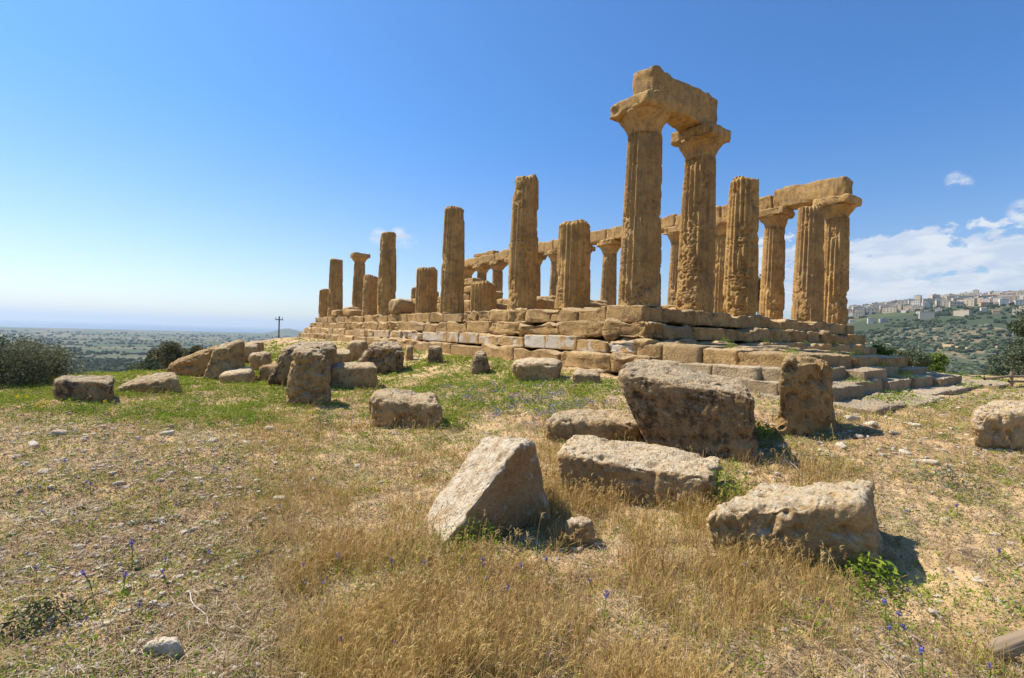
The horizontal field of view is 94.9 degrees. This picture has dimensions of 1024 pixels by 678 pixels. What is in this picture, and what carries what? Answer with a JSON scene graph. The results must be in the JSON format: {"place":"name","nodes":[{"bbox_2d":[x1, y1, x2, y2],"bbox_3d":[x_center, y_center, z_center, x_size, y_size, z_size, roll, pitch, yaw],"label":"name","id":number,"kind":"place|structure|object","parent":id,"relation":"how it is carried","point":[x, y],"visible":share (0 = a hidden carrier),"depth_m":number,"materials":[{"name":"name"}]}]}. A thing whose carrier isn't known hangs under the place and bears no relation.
{"place":"outdoors","nodes":[
{"label":"outdoors","id":0,"kind":"place"},
{"bbox_2d":[0,319,304,332],"bbox_3d":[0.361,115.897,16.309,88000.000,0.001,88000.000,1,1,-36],"label":"sea","id":1,"kind":"structure","parent":0,"point":[75,325],"depth_m":11467.60,"materials":[{"name":"blue liquid"}]},
{"bbox_2d":[0,298,1023,677],"bbox_3d":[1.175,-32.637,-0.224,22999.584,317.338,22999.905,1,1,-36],"label":"ground","id":2,"kind":"structure","parent":0,"point":[860,324],"depth_m":4.26,"materials":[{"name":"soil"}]},
{"bbox_2d":[28,440,39,447],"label":"loose stone","id":3,"kind":"object","parent":2,"relation":"on","point":[32,442],"visible":0.72,"depth_m":5.98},
{"bbox_2d":[0,333,89,389],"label":"shrub","id":4,"kind":"object","parent":2,"relation":"on","point":[15,364],"visible":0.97,"depth_m":11.29,"materials":[{"name":"green plant"}]},
{"bbox_2d":[0,593,111,653],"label":"weed","id":5,"kind":"object","parent":2,"relation":"on","point":[46,604],"visible":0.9,"depth_m":2.44,"materials":[{"name":"green plant"}]},
{"bbox_2d":[50,429,67,435],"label":"loose stone","id":6,"kind":"object","parent":2,"relation":"on","point":[57,432],"visible":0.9,"depth_m":6.60,"materials":[{"name":"stone"}]},
{"bbox_2d":[52,375,114,403],"bbox_3d":[-8.536,1.058,9.410,1.584,0.626,0.893,2,1,-3],"label":"fallen block","id":7,"kind":"object","parent":2,"relation":"on","point":[94,387],"depth_m":9.02,"materials":[{"name":"stone"}]},
{"bbox_2d":[74,570,97,599],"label":"blue flower","id":8,"kind":"object","parent":2,"relation":"on","point":[82,572],"visible":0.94,"depth_m":2.74,"materials":[{"name":"green plant"}]},
{"bbox_2d":[110,571,128,601],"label":"blue flower","id":9,"kind":"object","parent":2,"relation":"on","point":[124,576],"visible":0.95,"depth_m":2.70,"materials":[{"name":"green plant"}]},
{"bbox_2d":[15,335,226,372],"bbox_3d":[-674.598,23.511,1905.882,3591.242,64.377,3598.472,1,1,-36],"label":"olive groves","id":10,"kind":"object","parent":2,"relation":"on","point":[117,357],"visible":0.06,"depth_m":1018.82,"materials":[{"name":"green plant"}]},
{"bbox_2d":[124,539,139,570],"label":"blue flower","id":11,"kind":"object","parent":2,"relation":"on","point":[131,544],"visible":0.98,"depth_m":3.12,"materials":[{"name":"green plant"}]},
{"bbox_2d":[124,358,165,371],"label":"shrub","id":12,"kind":"object","parent":2,"relation":"on","point":[144,365],"visible":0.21,"depth_m":19.64,"materials":[{"name":"green plant"}]},
{"bbox_2d":[0,330,297,374],"bbox_3d":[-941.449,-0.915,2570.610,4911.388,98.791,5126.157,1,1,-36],"label":"woodland","id":13,"kind":"object","parent":2,"relation":"on","point":[111,364],"visible":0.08,"depth_m":1413.90,"materials":[{"name":"green plant"}]},
{"bbox_2d":[116,372,182,394],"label":"fallen block","id":14,"kind":"object","parent":2,"relation":"on","point":[163,380],"depth_m":10.41,"materials":[{"name":"brown stone"}]},
{"bbox_2d":[143,636,182,661],"bbox_3d":[-1.670,1.533,2.256,0.204,0.208,0.081,2,1,-1],"label":"stone","id":15,"kind":"object","parent":2,"relation":"on","point":[166,645],"visible":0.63,"depth_m":2.22,"materials":[{"name":"stone"}]},
{"bbox_2d":[146,341,186,367],"bbox_3d":[-18.847,1.534,25.920,1.936,2.952,2.570,2,1,9],"label":"tree","id":16,"kind":"object","parent":2,"relation":"on","point":[170,352],"visible":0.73,"depth_m":25.22,"materials":[{"name":"green plant"}]},
{"bbox_2d":[159,430,174,435],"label":"loose stone","id":17,"kind":"object","parent":2,"relation":"on","point":[171,432],"visible":0.83,"depth_m":6.80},
{"bbox_2d":[180,345,202,357],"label":"shrub","id":18,"kind":"object","parent":2,"relation":"on","point":[194,349],"visible":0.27,"depth_m":23.92,"materials":[{"name":"green plant"}]},
{"bbox_2d":[166,345,217,376],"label":"fallen block","id":19,"kind":"object","parent":2,"relation":"on","point":[197,362],"depth_m":14.39,"materials":[{"name":"stone"}]},
{"bbox_2d":[189,591,209,627],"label":"twig","id":20,"kind":"object","parent":2,"relation":"on","point":[196,606],"visible":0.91,"depth_m":2.60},
{"bbox_2d":[204,339,245,379],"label":"fallen block","id":21,"kind":"object","parent":2,"relation":"on","point":[226,356],"depth_m":13.59,"materials":[{"name":"brown stone"}]},
{"bbox_2d":[219,367,255,383],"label":"fallen block","id":22,"kind":"object","parent":2,"relation":"on","point":[245,374],"depth_m":13.03,"materials":[{"name":"stone"}]},
{"bbox_2d":[244,343,258,362],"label":"fallen block","id":23,"kind":"object","parent":2,"relation":"on","point":[249,348],"depth_m":19.48,"materials":[{"name":"brown stone"}]},
{"bbox_2d":[247,340,263,351],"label":"fallen block","id":24,"kind":"object","parent":2,"relation":"on","point":[260,345],"depth_m":21.91,"materials":[{"name":"brown stone"}]},
{"bbox_2d":[249,351,271,369],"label":"fallen block","id":25,"kind":"object","parent":2,"relation":"on","point":[258,360],"depth_m":16.93,"materials":[{"name":"brown stone"}]},
{"bbox_2d":[259,363,275,380],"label":"fallen block","id":26,"kind":"object","parent":2,"relation":"on","point":[265,371],"depth_m":13.57,"materials":[{"name":"stone"}]},
{"bbox_2d":[268,341,336,385],"bbox_3d":[-5.665,0.737,12.946,1.696,1.377,1.450,2,1,-11],"label":"leaning slab","id":27,"kind":"object","parent":2,"relation":"on","point":[279,373],"depth_m":12.31,"materials":[{"name":"stone"}]},
{"bbox_2d":[285,345,331,406],"bbox_3d":[-4.349,0.846,10.098,0.918,1.403,1.069,2,1,-19],"label":"fallen block","id":28,"kind":"object","parent":2,"relation":"on","point":[309,374],"visible":0.87,"depth_m":9.73,"materials":[{"name":"brown stone"}]},
{"bbox_2d":[308,402,332,426],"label":"weed","id":29,"kind":"object","parent":2,"relation":"on","point":[322,417],"visible":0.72,"depth_m":7.81,"materials":[{"name":"green plant"}]},
{"bbox_2d":[334,349,351,362],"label":"fallen block","id":30,"kind":"object","parent":2,"relation":"on","point":[343,355],"depth_m":17.78,"materials":[{"name":"brown stone"}]},
{"bbox_2d":[330,362,377,388],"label":"fallen block","id":31,"kind":"object","parent":2,"relation":"on","point":[357,374],"depth_m":12.62,"materials":[{"name":"brown stone"}]},
{"bbox_2d":[346,340,367,360],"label":"fallen block","id":32,"kind":"object","parent":2,"relation":"on","point":[357,348],"depth_m":20.07,"materials":[{"name":"brown stone"}]},
{"bbox_2d":[357,340,403,373],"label":"fallen block","id":33,"kind":"object","parent":2,"relation":"on","point":[383,356],"depth_m":15.62,"materials":[{"name":"stone"}]},
{"bbox_2d":[368,388,442,428],"bbox_3d":[-1.837,1.278,8.209,1.365,0.764,0.912,2,1,0],"label":"fallen block","id":34,"kind":"object","parent":2,"relation":"on","point":[387,406],"depth_m":7.82,"materials":[{"name":"brown stone"}]},
{"bbox_2d":[405,345,413,360],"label":"stone","id":35,"kind":"object","parent":2,"relation":"on","point":[409,353],"visible":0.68,"depth_m":18.60,"materials":[{"name":"brown stone"}]},
{"bbox_2d":[427,345,442,363],"bbox_3d":[-2.739,0.626,16.856,0.599,0.803,0.510,2,1,-1],"label":"stone","id":36,"kind":"object","parent":2,"relation":"on","point":[435,353],"visible":0.79,"depth_m":16.64,"materials":[{"name":"stone"}]},
{"bbox_2d":[277,377,629,437],"bbox_3d":[-0.608,1.185,9.003,9.243,0.725,7.134,1,1,-36],"label":"violet flower carpet","id":37,"kind":"object","parent":2,"relation":"on","point":[466,396],"visible":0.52,"depth_m":9.50,"materials":[{"name":"plant"}]},
{"bbox_2d":[431,412,475,433],"bbox_3d":[-1.038,1.365,7.843,0.969,0.269,0.939,1,1,-36],"label":"weed","id":38,"kind":"object","parent":2,"relation":"on","point":[453,418],"visible":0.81,"depth_m":7.84,"materials":[{"name":"plant"}]},
{"bbox_2d":[410,517,530,566],"bbox_3d":[-0.324,1.452,3.544,0.904,0.231,0.994,1,1,-36],"label":"weed","id":39,"kind":"object","parent":2,"relation":"on","point":[480,533],"visible":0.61,"depth_m":3.48,"materials":[{"name":"plant"}]},
{"bbox_2d":[471,351,489,373],"bbox_3d":[-0.939,0.763,14.387,0.607,0.807,0.624,2,1,1],"label":"stone","id":40,"kind":"object","parent":2,"relation":"on","point":[480,363],"visible":0.74,"depth_m":14.12,"materials":[{"name":"stone"}]},
{"bbox_2d":[422,436,550,545],"bbox_3d":[-0.085,1.349,4.022,1.335,1.039,0.646,2,1,-24],"label":"wedge block","id":41,"kind":"object","parent":2,"relation":"on","point":[497,479],"depth_m":3.81,"materials":[{"name":"stone"}]},
{"bbox_2d":[497,369,516,381],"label":"weed","id":42,"kind":"object","parent":2,"relation":"on","point":[509,375],"visible":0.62,"depth_m":12.59,"materials":[{"name":"plant"}]},
{"bbox_2d":[0,386,1014,677],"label":"tall dry stalks","id":43,"kind":"object","parent":2,"relation":"on","point":[732,584],"visible":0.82,"depth_m":2.79,"materials":[{"name":"yellow plant"}]},
{"bbox_2d":[0,375,1023,677],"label":"dead stalks","id":44,"kind":"object","parent":2,"relation":"on","point":[216,649],"visible":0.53,"depth_m":3.17,"materials":[{"name":"plant"}]},
{"bbox_2d":[0,348,1023,677],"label":"green herbs","id":45,"kind":"object","parent":2,"relation":"on","point":[250,420],"visible":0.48,"depth_m":4.08,"materials":[{"name":"plant"}]},
{"bbox_2d":[0,337,1023,424],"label":"green undergrowth","id":46,"kind":"object","parent":2,"relation":"on","point":[265,390],"visible":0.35,"depth_m":10.37,"materials":[{"name":"plant"}]},
{"bbox_2d":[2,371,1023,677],"bbox_3d":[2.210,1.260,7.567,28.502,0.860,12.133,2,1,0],"label":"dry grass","id":47,"kind":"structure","parent":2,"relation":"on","point":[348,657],"depth_m":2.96,"materials":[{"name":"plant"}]},
{"bbox_2d":[511,357,562,380],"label":"fallen block","id":48,"kind":"object","parent":2,"relation":"on","point":[541,369],"depth_m":12.14,"materials":[{"name":"stone"}]},
{"bbox_2d":[570,546,583,552],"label":"loose stone","id":49,"kind":"object","parent":2,"relation":"on","point":[578,549],"visible":0.82,"depth_m":3.53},
{"bbox_2d":[564,516,594,546],"bbox_3d":[0.536,1.566,3.743,0.261,0.340,0.301,2,1,2],"label":"stone","id":50,"kind":"object","parent":2,"relation":"on","point":[583,523],"visible":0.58,"depth_m":3.61,"materials":[{"name":"stone"}]},
{"bbox_2d":[572,369,600,383],"bbox_3d":[1.874,0.998,11.835,0.775,0.467,0.572,2,1,-3],"label":"stone","id":51,"kind":"object","parent":2,"relation":"on","point":[581,375],"visible":0.62,"depth_m":11.59,"materials":[{"name":"brown stone"}]},
{"bbox_2d":[545,409,640,441],"bbox_3d":[1.256,1.393,7.178,1.522,0.577,0.855,2,1,2],"label":"fallen block","id":52,"kind":"object","parent":2,"relation":"on","point":[608,424],"depth_m":6.83,"materials":[{"name":"brown stone"}]},
{"bbox_2d":[586,377,620,389],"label":"weed","id":53,"kind":"object","parent":2,"relation":"on","point":[611,383],"visible":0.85,"depth_m":10.85,"materials":[{"name":"plant"}]},
{"bbox_2d":[602,589,609,626],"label":"blue flower","id":54,"kind":"object","parent":2,"relation":"on","point":[606,595],"visible":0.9,"depth_m":2.58,"materials":[{"name":"green plant"}]},
{"bbox_2d":[556,435,721,512],"bbox_3d":[1.363,1.490,5.040,1.683,0.643,1.086,2,1,19],"label":"fallen block","id":55,"kind":"object","parent":2,"relation":"on","point":[643,467],"depth_m":4.69,"materials":[{"name":"stone"}]},
{"bbox_2d":[298,65,1013,414],"bbox_3d":[0.479,-4.100,32.108,19.743,10.784,46.370,1,1,-36],"label":"temple ruin","id":56,"kind":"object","parent":2,"relation":"on","point":[714,273],"visible":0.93,"depth_m":17.91,"materials":[{"name":"stone"}]},
{"bbox_2d":[331,310,343,316],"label":"rubble block","id":57,"kind":"object","parent":56,"relation":"on","point":[335,313],"depth_m":39.26,"materials":[{"name":"stone"}]},
{"bbox_2d":[343,307,359,316],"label":"rubble block","id":58,"kind":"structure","parent":56,"relation":"on","point":[346,308],"depth_m":38.19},
{"bbox_2d":[345,309,361,315],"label":"rubble block","id":59,"kind":"object","parent":56,"relation":"on","point":[351,312],"depth_m":36.62,"materials":[{"name":"stone"}]},
{"bbox_2d":[389,298,413,313],"bbox_3d":[-6.918,-2.001,29.309,1.389,1.040,1.524,1,1,-36],"label":"boulder","id":60,"kind":"object","parent":56,"relation":"on","point":[400,306],"visible":0.91,"depth_m":28.74,"materials":[{"name":"brown stone"}]},
{"bbox_2d":[464,300,469,312],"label":"rubble block","id":61,"kind":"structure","parent":56,"relation":"on","point":[466,305],"depth_m":26.75,"materials":[{"name":"stone"}]},
{"bbox_2d":[497,303,507,309],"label":"rubble block","id":62,"kind":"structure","parent":56,"relation":"on","point":[500,306],"depth_m":24.04,"materials":[{"name":"stone"}]},
{"bbox_2d":[536,297,555,309],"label":"rubble block","id":63,"kind":"object","parent":56,"relation":"on","point":[541,303],"depth_m":21.47,"materials":[{"name":"stone"}]},
{"bbox_2d":[590,302,608,307],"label":"rubble block","id":64,"kind":"object","parent":56,"relation":"on","point":[595,305],"depth_m":19.00,"materials":[{"name":"stone"}]},
{"bbox_2d":[841,375,872,383],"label":"weed","id":65,"kind":"object","parent":56,"relation":"on","point":[858,379],"visible":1,"depth_m":9.85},
{"bbox_2d":[859,389,917,405],"bbox_3d":[7.170,1.080,8.909,0.965,0.262,0.902,2,1,29],"label":"weed","id":66,"kind":"object","parent":56,"relation":"on","point":[882,399],"visible":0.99,"depth_m":8.93,"materials":[{"name":"plant"}]},
{"bbox_2d":[890,371,923,378],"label":"weed","id":67,"kind":"object","parent":56,"relation":"on","point":[910,374],"visible":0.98,"depth_m":11.84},
{"bbox_2d":[886,388,934,400],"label":"weed","id":68,"kind":"object","parent":56,"relation":"on","point":[908,392],"visible":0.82,"depth_m":9.67,"materials":[{"name":"plant"}]},
{"bbox_2d":[953,380,985,388],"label":"weed","id":69,"kind":"object","parent":56,"relation":"on","point":[964,384],"visible":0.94,"depth_m":12.70,"materials":[{"name":"plant"}]},
{"bbox_2d":[618,359,757,463],"bbox_3d":[2.513,1.033,6.760,1.785,1.382,1.747,2,1,25],"label":"fallen block","id":70,"kind":"object","parent":2,"relation":"on","point":[681,407],"depth_m":6.04,"materials":[{"name":"stone"}]},
{"bbox_2d":[683,457,755,515],"bbox_3d":[2.058,1.380,4.391,1.160,0.518,1.143,2,1,-3],"label":"weed","id":71,"kind":"object","parent":2,"relation":"on","point":[735,489],"visible":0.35,"depth_m":4.41,"materials":[{"name":"plant"}]},
{"bbox_2d":[757,274,760,313],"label":"tree","id":72,"kind":"object","parent":2,"relation":"on","point":[759,282],"visible":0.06,"depth_m":59.60,"materials":[{"name":"grey plant"}]},
{"bbox_2d":[755,420,803,442],"bbox_3d":[3.616,1.277,6.686,0.954,0.233,0.863,2,1,11],"label":"weed","id":73,"kind":"object","parent":2,"relation":"on","point":[766,431],"visible":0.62,"depth_m":6.56,"materials":[{"name":"plant"}]},
{"bbox_2d":[706,479,885,571],"bbox_3d":[2.274,1.503,3.732,1.524,0.764,0.769,2,1,11],"label":"fallen block","id":74,"kind":"object","parent":2,"relation":"on","point":[834,516],"depth_m":3.44,"materials":[{"name":"stone"}]},
{"bbox_2d":[774,354,836,436],"bbox_3d":[4.338,0.868,6.905,1.214,1.273,0.631,2,1,-2],"label":"standing stone","id":75,"kind":"object","parent":2,"relation":"on","point":[805,390],"visible":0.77,"depth_m":6.63,"materials":[{"name":"stone"}]},
{"bbox_2d":[835,442,846,448],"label":"loose stone","id":76,"kind":"object","parent":2,"relation":"on","point":[840,445],"visible":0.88,"depth_m":6.08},
{"bbox_2d":[844,415,858,419],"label":"loose stone","id":77,"kind":"object","parent":2,"relation":"on","point":[852,417],"visible":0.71,"depth_m":7.31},
{"bbox_2d":[863,421,877,426],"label":"loose stone","id":78,"kind":"object","parent":2,"relation":"on","point":[869,423],"visible":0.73,"depth_m":6.96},
{"bbox_2d":[863,307,878,314],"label":"apartment block","id":79,"kind":"structure","parent":2,"relation":"on","point":[869,310],"depth_m":1417.84,"materials":[{"name":"concrete"}]},
{"bbox_2d":[826,551,931,617],"bbox_3d":[2.466,1.578,3.245,0.807,0.215,0.703,1,1,-36],"label":"weed","id":80,"kind":"object","parent":2,"relation":"on","point":[886,570],"visible":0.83,"depth_m":3.17,"materials":[{"name":"plant"}]},
{"bbox_2d":[867,342,899,355],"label":"shrub","id":81,"kind":"object","parent":2,"relation":"on","point":[883,351],"visible":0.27,"depth_m":24.54,"materials":[{"name":"green plant"}]},
{"bbox_2d":[876,597,892,626],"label":"blue flower","id":82,"kind":"object","parent":2,"relation":"on","point":[886,618],"visible":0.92,"depth_m":2.66,"materials":[{"name":"green plant"}]},
{"bbox_2d":[882,307,897,312],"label":"apartment block","id":83,"kind":"structure","parent":2,"relation":"on","point":[889,310],"depth_m":1385.61,"materials":[{"name":"concrete"}]},
{"bbox_2d":[891,611,904,639],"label":"blue flower","id":84,"kind":"object","parent":2,"relation":"on","point":[898,614],"visible":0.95,"depth_m":2.59,"materials":[{"name":"green plant"}]},
{"bbox_2d":[898,449,911,454],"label":"loose stone","id":85,"kind":"object","parent":2,"relation":"on","point":[903,450],"visible":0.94,"depth_m":5.75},
{"bbox_2d":[897,623,915,656],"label":"blue flower","id":86,"kind":"object","parent":2,"relation":"on","point":[903,627],"visible":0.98,"depth_m":2.46,"materials":[{"name":"green plant"}]},
{"bbox_2d":[889,346,932,368],"bbox_3d":[18.766,1.038,22.034,2.118,1.428,1.755,1,1,-36],"label":"shrub","id":87,"kind":"object","parent":2,"relation":"on","point":[918,358],"visible":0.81,"depth_m":21.57,"materials":[{"name":"green plant"}]},
{"bbox_2d":[911,300,921,305],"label":"apartment block","id":88,"kind":"structure","parent":2,"relation":"on","point":[917,302],"depth_m":1433.48,"materials":[{"name":"concrete"}]},
{"bbox_2d":[917,644,930,677],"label":"blue flower","id":89,"kind":"object","parent":2,"relation":"on","point":[922,659],"visible":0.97,"depth_m":2.22,"materials":[{"name":"green plant"}]},
{"bbox_2d":[918,310,934,319],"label":"apartment block","id":90,"kind":"structure","parent":2,"relation":"on","point":[926,314],"depth_m":1201.48,"materials":[{"name":"concrete"}]},
{"bbox_2d":[918,459,939,465],"bbox_3d":[4.843,1.439,5.455,0.120,0.085,0.238,15,-15,-11],"label":"loose stone","id":91,"kind":"object","parent":2,"relation":"on","point":[932,461],"visible":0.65,"depth_m":5.39,"materials":[{"name":"stone"}]},
{"bbox_2d":[922,298,935,302],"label":"apartment block","id":92,"kind":"structure","parent":2,"relation":"on","point":[929,300],"depth_m":1433.63,"materials":[{"name":"concrete"}]},
{"bbox_2d":[913,351,949,370],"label":"shrub","id":93,"kind":"object","parent":2,"relation":"on","point":[938,359],"visible":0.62,"depth_m":26.53,"materials":[{"name":"green plant"}]},
{"bbox_2d":[926,608,942,615],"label":"loose stone","id":94,"kind":"object","parent":2,"relation":"on","point":[931,611],"visible":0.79,"depth_m":2.84,"materials":[{"name":"stone"}]},
{"bbox_2d":[847,294,1023,374],"bbox_3d":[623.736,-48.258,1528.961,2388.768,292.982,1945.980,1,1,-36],"label":"hillside woodland","id":95,"kind":"object","parent":2,"relation":"on","point":[1001,345],"visible":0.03,"depth_m":1060.86,"materials":[{"name":"green plant"}]},
{"bbox_2d":[863,323,1019,374],"bbox_3d":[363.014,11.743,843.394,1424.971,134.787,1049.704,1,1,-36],"label":"valley woodland","id":96,"kind":"object","parent":2,"relation":"on","point":[947,328],"visible":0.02,"depth_m":991.07,"materials":[{"name":"green plant"}]},
{"bbox_2d":[940,299,950,306],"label":"apartment block","id":97,"kind":"structure","parent":2,"relation":"on","point":[944,302],"depth_m":1324.01,"materials":[{"name":"concrete"}]},
{"bbox_2d":[949,301,963,306],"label":"apartment block","id":98,"kind":"structure","parent":2,"relation":"on","point":[954,304],"depth_m":1290.68,"materials":[{"name":"concrete"}]},
{"bbox_2d":[907,467,1011,498],"bbox_3d":[4.530,1.422,4.880,1.037,0.224,0.945,2,1,-11],"label":"weed","id":99,"kind":"object","parent":2,"relation":"on","point":[942,478],"visible":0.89,"depth_m":4.78,"materials":[{"name":"green plant"}]},
{"bbox_2d":[953,309,971,315],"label":"apartment block","id":100,"kind":"structure","parent":2,"relation":"on","point":[963,312],"depth_m":1169.51,"materials":[{"name":"concrete"}]},
{"bbox_2d":[957,298,976,305],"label":"apartment block","id":101,"kind":"structure","parent":2,"relation":"on","point":[969,302],"depth_m":1278.04,"materials":[{"name":"concrete"}]},
{"bbox_2d":[970,400,1023,450],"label":"boulder","id":102,"kind":"object","parent":2,"relation":"on","point":[994,423],"visible":0.86,"depth_m":5.93,"materials":[{"name":"stone"}]},
{"bbox_2d":[979,354,1023,375],"bbox_3d":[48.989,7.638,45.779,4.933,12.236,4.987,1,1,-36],"label":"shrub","id":103,"kind":"object","parent":2,"relation":"on","point":[997,369],"visible":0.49,"depth_m":45.98,"materials":[{"name":"green plant"}]},
{"bbox_2d":[983,628,1023,661],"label":"timber post","id":104,"kind":"object","parent":2,"relation":"on","point":[1014,641],"visible":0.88,"depth_m":2.46,"materials":[{"name":"wood"}]},
{"bbox_2d":[983,371,1023,386],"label":"rail fence","id":105,"kind":"object","parent":2,"relation":"on","point":[1011,380],"visible":0.88,"depth_m":14.21,"materials":[{"name":"wood"}]},
{"bbox_2d":[998,298,1008,305],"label":"apartment block","id":106,"kind":"structure","parent":2,"relation":"on","point":[1003,301],"depth_m":1223.59,"materials":[{"name":"concrete"}]},
{"bbox_2d":[999,305,1023,372],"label":"tree","id":107,"kind":"object","parent":2,"relation":"on","point":[1015,356],"visible":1,"depth_m":34.67,"materials":[{"name":"green plant"}]},
{"bbox_2d":[1005,296,1018,300],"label":"apartment block","id":108,"kind":"structure","parent":2,"relation":"on","point":[1011,298],"depth_m":1259.67,"materials":[{"name":"concrete"}]},
{"bbox_2d":[1013,299,1023,304],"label":"apartment block","id":109,"kind":"structure","parent":2,"relation":"on","point":[1019,302],"depth_m":1212.26,"materials":[{"name":"concrete"}]},
{"bbox_2d":[0,0,1023,327],"label":"sky","id":110,"kind":"structure","parent":0,"point":[175,162],"materials":[{"name":"blue"}]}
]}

